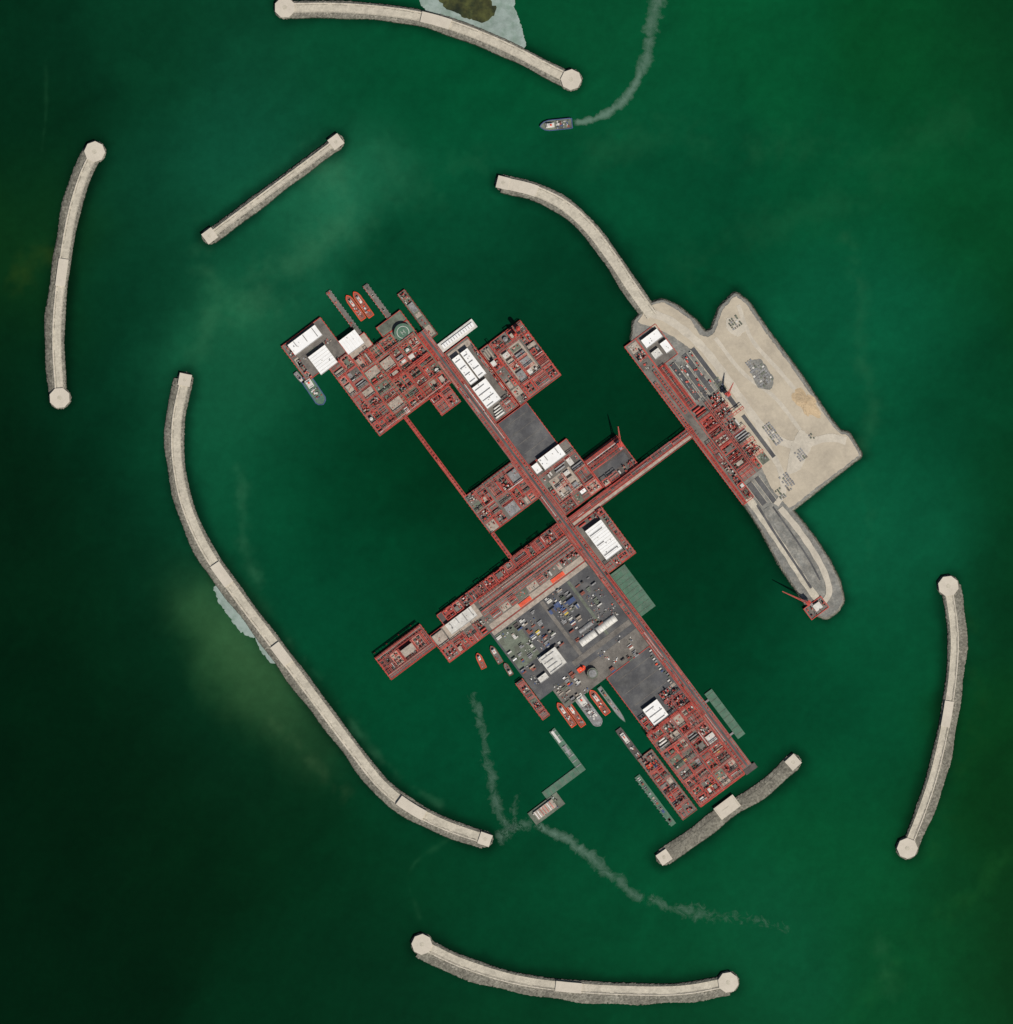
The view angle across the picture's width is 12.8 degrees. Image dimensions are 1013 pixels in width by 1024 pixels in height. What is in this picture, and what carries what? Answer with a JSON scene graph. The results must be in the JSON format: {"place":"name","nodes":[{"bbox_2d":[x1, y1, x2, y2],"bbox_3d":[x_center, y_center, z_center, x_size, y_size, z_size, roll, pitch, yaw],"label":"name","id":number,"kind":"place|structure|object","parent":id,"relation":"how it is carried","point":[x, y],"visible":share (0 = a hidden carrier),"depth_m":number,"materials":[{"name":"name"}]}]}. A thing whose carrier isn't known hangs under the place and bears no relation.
{"place":"outdoors","nodes":[
{"label":"outdoors","id":0,"kind":"place"},
{"bbox_2d":[288,325,321,355],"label":"office building","id":1,"kind":"structure","parent":0,"point":[304,340],"depth_m":8987.00,"materials":[{"name":"grey metal"}]},
{"bbox_2d":[308,345,337,374],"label":"warehouse","id":2,"kind":"structure","parent":0,"point":[322,359],"depth_m":8985.00,"materials":[{"name":"grey metal"}]},
{"bbox_2d":[339,329,363,354],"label":"warehouse","id":3,"kind":"structure","parent":0,"point":[351,342],"depth_m":8986.00,"materials":[{"name":"metal"}]},
{"bbox_2d":[445,606,477,634],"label":"warehouse","id":4,"kind":"structure","parent":0,"point":[461,620],"depth_m":8986.00,"materials":[{"name":"grey metal"}]},
{"bbox_2d":[452,354,477,384],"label":"accommodation building","id":5,"kind":"structure","parent":0,"point":[464,369],"depth_m":8983.00,"materials":[{"name":"grey metal"}]},
{"bbox_2d":[439,0,496,22],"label":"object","id":6,"kind":"structure","parent":0,"point":[481,11],"depth_m":8998.75,"materials":[{"name":"green plant"}]},
{"bbox_2d":[460,348,486,378],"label":"accommodation building","id":7,"kind":"structure","parent":0,"point":[473,363],"depth_m":8983.00,"materials":[{"name":"grey metal"}]},
{"bbox_2d":[472,378,500,408],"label":"accommodation building","id":8,"kind":"structure","parent":0,"point":[486,393],"depth_m":8984.00,"materials":[{"name":"grey metal"}]},
{"bbox_2d":[0,0,1012,1023],"bbox_3d":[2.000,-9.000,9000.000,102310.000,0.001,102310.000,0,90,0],"label":"water","id":9,"kind":"structure","parent":0,"point":[201,822],"depth_m":9000.00,"materials":[{"name":"green liquid"}]},
{"bbox_2d":[44,141,105,408],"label":"breakwater","id":10,"kind":"object","parent":9,"relation":"in","point":[92,155],"visible":1,"depth_m":8994.07,"materials":[{"name":"concrete"}]},
{"bbox_2d":[213,586,254,637],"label":"sand shoal","id":11,"kind":"structure","parent":9,"relation":"in","point":[236,618],"depth_m":8999.70,"materials":[{"name":"sand"}]},
{"bbox_2d":[255,637,274,663],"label":"sand shoal","id":12,"kind":"structure","parent":9,"relation":"in","point":[264,652],"depth_m":8999.73,"materials":[{"name":"sand"}]},
{"bbox_2d":[201,133,343,244],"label":"breakwater","id":13,"kind":"object","parent":9,"relation":"in","point":[246,210],"visible":1,"depth_m":8994.11,"materials":[{"name":"concrete"}]},
{"bbox_2d":[294,371,303,381],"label":"tugboat","id":14,"kind":"object","parent":9,"relation":"on","point":[298,376],"visible":1,"depth_m":8997.30,"materials":[{"name":"grey metal"}]},
{"bbox_2d":[301,377,325,404],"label":"supply ship","id":15,"kind":"object","parent":9,"relation":"on","point":[313,389],"visible":1,"depth_m":8997.30,"materials":[{"name":"grey metal"}]},
{"bbox_2d":[164,372,492,848],"bbox_3d":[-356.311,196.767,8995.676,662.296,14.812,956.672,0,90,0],"label":"breakwater","id":16,"kind":"object","parent":9,"relation":"in","point":[374,779],"visible":1,"depth_m":8994.05,"materials":[{"name":"concrete"}]},
{"bbox_2d":[326,290,361,334],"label":"jetty","id":17,"kind":"object","parent":9,"relation":"in","point":[341,309],"visible":1,"depth_m":8996.80,"materials":[{"name":"grey concrete"}]},
{"bbox_2d":[346,295,365,320],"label":"tugboat","id":18,"kind":"object","parent":9,"relation":"on","point":[356,309],"visible":1,"depth_m":8997.30,"materials":[{"name":"red metal"}]},
{"bbox_2d":[353,292,373,317],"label":"tugboat","id":19,"kind":"object","parent":9,"relation":"on","point":[363,305],"visible":1,"depth_m":8997.30,"materials":[{"name":"red metal"}]},
{"bbox_2d":[281,310,460,435],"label":"process platform","id":20,"kind":"structure","parent":9,"relation":"in","point":[406,377],"depth_m":8994.65,"materials":[{"name":"red metal"}]},
{"bbox_2d":[394,323,411,340],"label":"helipad","id":21,"kind":"object","parent":20,"relation":"on","point":[402,331],"visible":1,"depth_m":8984.85,"materials":[{"name":"green metal"}]},
{"bbox_2d":[363,284,390,318],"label":"jetty","id":22,"kind":"object","parent":9,"relation":"in","point":[377,301],"visible":1,"depth_m":8996.80,"materials":[{"name":"grey concrete"}]},
{"bbox_2d":[374,624,435,679],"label":"flare platform","id":23,"kind":"structure","parent":9,"relation":"in","point":[406,651],"depth_m":8993.90,"materials":[{"name":"red metal"}]},
{"bbox_2d":[397,289,437,337],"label":"barge","id":24,"kind":"object","parent":9,"relation":"on","point":[414,309],"visible":1,"depth_m":8996.15,"materials":[{"name":"grey metal"}]},
{"bbox_2d":[274,0,582,90],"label":"breakwater","id":25,"kind":"object","parent":9,"relation":"in","point":[568,79],"visible":1,"depth_m":8994.02,"materials":[{"name":"concrete"}]},
{"bbox_2d":[437,319,476,351],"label":"warehouse","id":26,"kind":"structure","parent":9,"relation":"in","point":[457,335],"depth_m":8995.50,"materials":[{"name":"grey metal"}]},
{"bbox_2d":[404,416,511,557],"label":"pipe bridge","id":27,"kind":"structure","parent":9,"relation":"in","point":[449,476],"depth_m":8988.05,"materials":[{"name":"red metal"}]},
{"bbox_2d":[419,0,525,47],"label":"sand shoal","id":28,"kind":"structure","parent":9,"relation":"in","point":[504,21],"depth_m":8999.25,"materials":[{"name":"sand"}]},
{"bbox_2d":[476,653,486,668],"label":"workboat","id":29,"kind":"object","parent":9,"relation":"on","point":[481,662],"visible":1,"depth_m":8997.30,"materials":[{"name":"red metal"}]},
{"bbox_2d":[490,646,502,663],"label":"workboat","id":30,"kind":"object","parent":9,"relation":"on","point":[496,655],"visible":1,"depth_m":8997.30,"materials":[{"name":"grey metal"}]},
{"bbox_2d":[463,462,538,533],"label":"process platform","id":31,"kind":"structure","parent":9,"relation":"in","point":[501,497],"depth_m":8994.65,"materials":[{"name":"red metal"}]},
{"bbox_2d":[444,320,560,422],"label":"process platform","id":32,"kind":"structure","parent":9,"relation":"in","point":[520,362],"depth_m":8994.65,"materials":[{"name":"red metal"}]},
{"bbox_2d":[430,534,584,662],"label":"process platform","id":33,"kind":"structure","parent":9,"relation":"in","point":[496,606],"depth_m":8994.70,"materials":[{"name":"red metal"}]},
{"bbox_2d":[518,571,564,606],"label":"stacked orange containers","id":34,"kind":"object","parent":33,"relation":"on","point":[529,598],"visible":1,"depth_m":8992.00,"materials":[{"name":"metal"}]},
{"bbox_2d":[504,663,512,675],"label":"workboat","id":35,"kind":"object","parent":9,"relation":"on","point":[508,669],"visible":1,"depth_m":8997.30,"materials":[{"name":"grey metal"}]},
{"bbox_2d":[515,678,549,719],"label":"barge","id":36,"kind":"object","parent":9,"relation":"on","point":[532,699],"visible":1,"depth_m":8996.80,"materials":[{"name":"red metal"}]},
{"bbox_2d":[510,523,564,568],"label":"process platform","id":37,"kind":"structure","parent":9,"relation":"in","point":[537,545],"depth_m":8995.00,"materials":[{"name":"red metal"}]},
{"bbox_2d":[528,792,564,824],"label":"accommodation barge","id":38,"kind":"object","parent":9,"relation":"on","point":[546,808],"visible":1,"depth_m":8996.60,"materials":[{"name":"grey metal"}]},
{"bbox_2d":[540,118,572,130],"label":"supply ship","id":39,"kind":"object","parent":9,"relation":"on","point":[556,124],"visible":1,"depth_m":8995.80,"materials":[{"name":"grey metal"}]},
{"bbox_2d":[542,728,585,798],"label":"floating jetty","id":40,"kind":"object","parent":9,"relation":"on","point":[567,777],"visible":1,"depth_m":8997.50,"materials":[{"name":"grey concrete"}]},
{"bbox_2d":[529,439,602,514],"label":"process platform","id":41,"kind":"structure","parent":9,"relation":"in","point":[569,481],"depth_m":8994.65,"materials":[{"name":"grey metal"}]},
{"bbox_2d":[557,703,576,727],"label":"tugboat","id":42,"kind":"object","parent":9,"relation":"on","point":[566,715],"visible":1,"depth_m":8997.30,"materials":[{"name":"red metal"}]},
{"bbox_2d":[411,933,738,1004],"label":"breakwater","id":43,"kind":"object","parent":9,"relation":"in","point":[425,947],"visible":1,"depth_m":8994.49,"materials":[{"name":"concrete"}]},
{"bbox_2d":[495,174,655,318],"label":"breakwater","id":44,"kind":"object","parent":9,"relation":"in","point":[600,243],"visible":1,"depth_m":8994.02,"materials":[{"name":"concrete"}]},
{"bbox_2d":[567,704,585,727],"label":"tugboat","id":45,"kind":"object","parent":9,"relation":"on","point":[574,713],"visible":1,"depth_m":8997.30,"materials":[{"name":"red metal"}]},
{"bbox_2d":[417,329,750,769],"bbox_3d":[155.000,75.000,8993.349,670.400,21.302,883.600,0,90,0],"label":"pipe rack causeway","id":46,"kind":"structure","parent":9,"relation":"in","point":[600,571],"depth_m":8994.80,"materials":[{"name":"red metal"}]},
{"bbox_2d":[497,402,557,465],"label":"laydown yard","id":47,"kind":"structure","parent":46,"relation":"attached to","point":[526,432],"depth_m":8995.00,"materials":[{"name":"grey concrete"}]},
{"bbox_2d":[575,693,602,725],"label":"supply ship","id":48,"kind":"object","parent":9,"relation":"on","point":[588,710],"visible":1,"depth_m":8995.50,"materials":[{"name":"grey metal"}]},
{"bbox_2d":[590,690,609,715],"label":"tugboat","id":49,"kind":"object","parent":9,"relation":"on","point":[599,703],"visible":1,"depth_m":8997.30,"materials":[{"name":"red metal"}]},
{"bbox_2d":[575,507,635,572],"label":"process platform","id":50,"kind":"structure","parent":9,"relation":"in","point":[621,556],"depth_m":8995.00,"materials":[{"name":"red metal"}]},
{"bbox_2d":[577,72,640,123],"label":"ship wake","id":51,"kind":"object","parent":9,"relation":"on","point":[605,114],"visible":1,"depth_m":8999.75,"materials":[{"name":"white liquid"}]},
{"bbox_2d":[583,435,637,488],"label":"process platform","id":52,"kind":"structure","parent":9,"relation":"in","point":[609,462],"depth_m":8994.70,"materials":[{"name":"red metal"}]},
{"bbox_2d":[616,427,623,449],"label":"crane","id":53,"kind":"object","parent":52,"relation":"on","point":[620,444],"visible":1,"depth_m":8969.60,"materials":[{"name":"red metal"}]},
{"bbox_2d":[597,686,624,721],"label":"patrol boat","id":54,"kind":"object","parent":9,"relation":"on","point":[610,702],"visible":1,"depth_m":8997.30,"materials":[{"name":"grey metal"}]},
{"bbox_2d":[616,727,641,760],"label":"workboat","id":55,"kind":"object","parent":9,"relation":"on","point":[628,743],"visible":1,"depth_m":8997.30,"materials":[{"name":"grey metal"}]},
{"bbox_2d":[611,564,654,615],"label":"green pontoon","id":56,"kind":"object","parent":9,"relation":"on","point":[631,588],"visible":1,"depth_m":8996.50,"materials":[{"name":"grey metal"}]},
{"bbox_2d":[568,426,698,526],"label":"pipe bridge","id":57,"kind":"structure","parent":9,"relation":"in","point":[634,474],"depth_m":8996.50,"materials":[{"name":"red metal"}]},
{"bbox_2d":[635,774,675,825],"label":"floating jetty","id":58,"kind":"object","parent":9,"relation":"on","point":[655,800],"visible":1,"depth_m":8997.50,"materials":[{"name":"green metal"}]},
{"bbox_2d":[637,749,696,819],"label":"supply barge","id":59,"kind":"object","parent":9,"relation":"on","point":[666,783],"visible":1,"depth_m":8996.00,"materials":[{"name":"red metal"}]},
{"bbox_2d":[646,701,756,806],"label":"process platform","id":60,"kind":"structure","parent":9,"relation":"in","point":[695,754],"depth_m":8994.65,"materials":[{"name":"red metal"}]},
{"bbox_2d":[705,689,744,738],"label":"green pontoon","id":61,"kind":"object","parent":9,"relation":"on","point":[724,713],"visible":1,"depth_m":8996.70,"materials":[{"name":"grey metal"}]},
{"bbox_2d":[713,794,740,819],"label":"concrete landing block","id":62,"kind":"structure","parent":9,"relation":"in","point":[727,807],"depth_m":8992.00,"materials":[{"name":"beige concrete"}]},
{"bbox_2d":[656,753,801,865],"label":"breakwater","id":63,"kind":"object","parent":9,"relation":"in","point":[709,824],"visible":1,"depth_m":8995.82,"materials":[{"name":"concrete"}]},
{"bbox_2d":[896,574,967,859],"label":"breakwater","id":64,"kind":"object","parent":9,"relation":"in","point":[950,592],"visible":1,"depth_m":8994.50,"materials":[{"name":"concrete"}]},
{"bbox_2d":[531,463,542,473],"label":"control building","id":65,"kind":"structure","parent":0,"point":[537,468],"depth_m":8987.00,"materials":[{"name":"metal"}]},
{"bbox_2d":[537,672,548,682],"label":"office building","id":66,"kind":"structure","parent":0,"point":[543,677],"depth_m":8989.00,"materials":[{"name":"metal"}]},
{"bbox_2d":[538,444,565,469],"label":"control building","id":67,"kind":"structure","parent":0,"point":[551,457],"depth_m":8984.00,"materials":[{"name":"grey metal"}]},
{"bbox_2d":[539,647,566,673],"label":"warehouse","id":68,"kind":"structure","parent":0,"point":[552,660],"depth_m":8986.00,"materials":[{"name":"grey metal"}]},
{"bbox_2d":[490,561,648,707],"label":"container yard","id":69,"kind":"structure","parent":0,"point":[528,636],"depth_m":8995.00,"materials":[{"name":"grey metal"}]},
{"bbox_2d":[549,597,579,614],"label":"stacked blue containers","id":70,"kind":"object","parent":69,"relation":"on","point":[557,604],"visible":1,"depth_m":8989.54,"materials":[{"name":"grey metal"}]},
{"bbox_2d":[577,666,584,672],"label":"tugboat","id":71,"kind":"object","parent":69,"relation":"on","point":[580,669],"visible":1,"depth_m":8992.80,"materials":[{"name":"metal"}]},
{"bbox_2d":[578,621,592,633],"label":"fabric storage hangar","id":72,"kind":"structure","parent":69,"relation":"on","point":[586,626],"depth_m":8991.54,"materials":[{"name":"grey fabric"}]},
{"bbox_2d":[579,629,597,646],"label":"fabric storage hangar","id":73,"kind":"structure","parent":69,"relation":"on","point":[587,637],"depth_m":8988.95,"materials":[{"name":"white fabric"}]},
{"bbox_2d":[587,668,597,678],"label":"storage tank","id":74,"kind":"object","parent":69,"relation":"on","point":[592,673],"visible":1,"depth_m":8984.61,"materials":[{"name":"grey metal"}]},
{"bbox_2d":[595,614,617,633],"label":"fabric storage hangar","id":75,"kind":"structure","parent":69,"relation":"on","point":[607,623],"depth_m":8988.92,"materials":[{"name":"white fabric"}]},
{"bbox_2d":[585,520,621,559],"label":"accommodation building","id":76,"kind":"structure","parent":0,"point":[603,539],"depth_m":8983.00,"materials":[{"name":"grey metal"}]},
{"bbox_2d":[606,646,689,732],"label":"laydown yard","id":77,"kind":"structure","parent":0,"point":[642,680],"depth_m":8995.00,"materials":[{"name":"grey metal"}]},
{"bbox_2d":[641,329,662,347],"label":"office building","id":78,"kind":"structure","parent":0,"point":[653,337],"depth_m":8987.00,"materials":[{"name":"grey metal"}]},
{"bbox_2d":[643,699,667,725],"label":"warehouse","id":79,"kind":"structure","parent":0,"point":[655,712],"depth_m":8986.00,"materials":[{"name":"grey metal"}]},
{"bbox_2d":[651,348,661,359],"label":"office building","id":80,"kind":"structure","parent":0,"point":[656,353],"depth_m":8988.00,"materials":[{"name":"grey metal"}]},
{"bbox_2d":[660,340,672,352],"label":"warehouse","id":81,"kind":"structure","parent":0,"point":[666,346],"depth_m":8988.00,"materials":[{"name":"metal"}]},
{"bbox_2d":[638,302,699,348],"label":"sand ground","id":82,"kind":"structure","parent":0,"point":[669,310],"depth_m":8994.75,"materials":[{"name":"beige sand"}]},
{"bbox_2d":[629,291,862,619],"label":"artificial island","id":83,"kind":"structure","parent":0,"point":[835,602],"depth_m":8995.35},
{"bbox_2d":[624,324,776,505],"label":"process platform","id":84,"kind":"structure","parent":83,"relation":"on","point":[712,414],"depth_m":8994.14,"materials":[{"name":"red metal"}]},
{"bbox_2d":[764,506,820,586],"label":"gravel strip","id":85,"kind":"object","parent":83,"relation":"on","point":[791,546],"visible":1,"depth_m":8994.45,"materials":[{"name":"grey gravel"}]},
{"bbox_2d":[782,591,812,606],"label":"crane","id":86,"kind":"object","parent":83,"relation":"on","point":[808,603],"visible":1,"depth_m":8970.06,"materials":[{"name":"red metal"}]},
{"bbox_2d":[803,596,828,619],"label":"loading platform","id":87,"kind":"structure","parent":83,"relation":"on","point":[818,607],"depth_m":8994.00,"materials":[{"name":"red metal"}]},
{"bbox_2d":[651,310,846,448],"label":"gravel road","id":88,"kind":"structure","parent":0,"point":[709,355],"depth_m":8994.38,"materials":[{"name":"beige gravel"}]},
{"bbox_2d":[714,337,800,430],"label":"access track","id":89,"kind":"structure","parent":0,"point":[751,379],"depth_m":8994.55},
{"bbox_2d":[737,304,796,391],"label":"access track","id":90,"kind":"structure","parent":0,"point":[769,360],"depth_m":8994.59,"materials":[{"name":"beige sand"}]},
{"bbox_2d":[755,425,785,505],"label":"gravel road","id":91,"kind":"structure","parent":0,"point":[780,470],"depth_m":8994.47,"materials":[{"name":"beige gravel"}]},
{"bbox_2d":[691,296,858,506],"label":"sand ground","id":92,"kind":"structure","parent":0,"point":[824,461],"depth_m":8994.70,"materials":[{"name":"beige sand"}]},
{"bbox_2d":[725,382,733,398],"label":"crane","id":93,"kind":"object","parent":92,"relation":"on","point":[727,394],"visible":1,"depth_m":8970.70,"materials":[{"name":"red metal"}]},
{"bbox_2d":[726,318,746,336],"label":"gravel patch","id":94,"kind":"object","parent":92,"relation":"on","point":[739,330],"visible":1,"depth_m":8994.25,"materials":[{"name":"beige gravel"}]},
{"bbox_2d":[748,359,773,389],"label":"gravel patch","id":95,"kind":"object","parent":92,"relation":"on","point":[757,363],"visible":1,"depth_m":8994.25,"materials":[{"name":"grey gravel"}]},
{"bbox_2d":[714,315,814,499],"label":"stacked construction material","id":96,"kind":"object","parent":92,"relation":"on","point":[772,431],"visible":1,"depth_m":8993.47,"materials":[{"name":"grey metal"}]},
{"bbox_2d":[787,429,813,473],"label":"gravel patch","id":97,"kind":"object","parent":92,"relation":"on","point":[803,441],"visible":1,"depth_m":8994.25,"materials":[{"name":"beige gravel"}]},
{"bbox_2d":[791,387,820,417],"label":"sand mound","id":98,"kind":"object","parent":92,"relation":"on","point":[804,401],"visible":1,"depth_m":8993.41,"materials":[{"name":"beige sand"}]},
{"bbox_2d":[746,496,819,600],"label":"breakwater road","id":99,"kind":"structure","parent":0,"point":[812,592],"depth_m":8994.40,"materials":[{"name":"concrete"}]},
{"bbox_2d":[756,505,811,588],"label":"asphalt track","id":100,"kind":"structure","parent":0,"point":[783,546],"depth_m":8994.25,"materials":[{"name":"grey asphalt"}]},
{"bbox_2d":[773,507,820,579],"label":"asphalt track","id":101,"kind":"structure","parent":0,"point":[778,514],"depth_m":8994.21,"materials":[{"name":"grey asphalt"}]},
{"bbox_2d":[778,506,831,602],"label":"breakwater road","id":102,"kind":"structure","parent":0,"point":[782,510],"depth_m":8994.36,"materials":[{"name":"beige concrete"}]}
]}

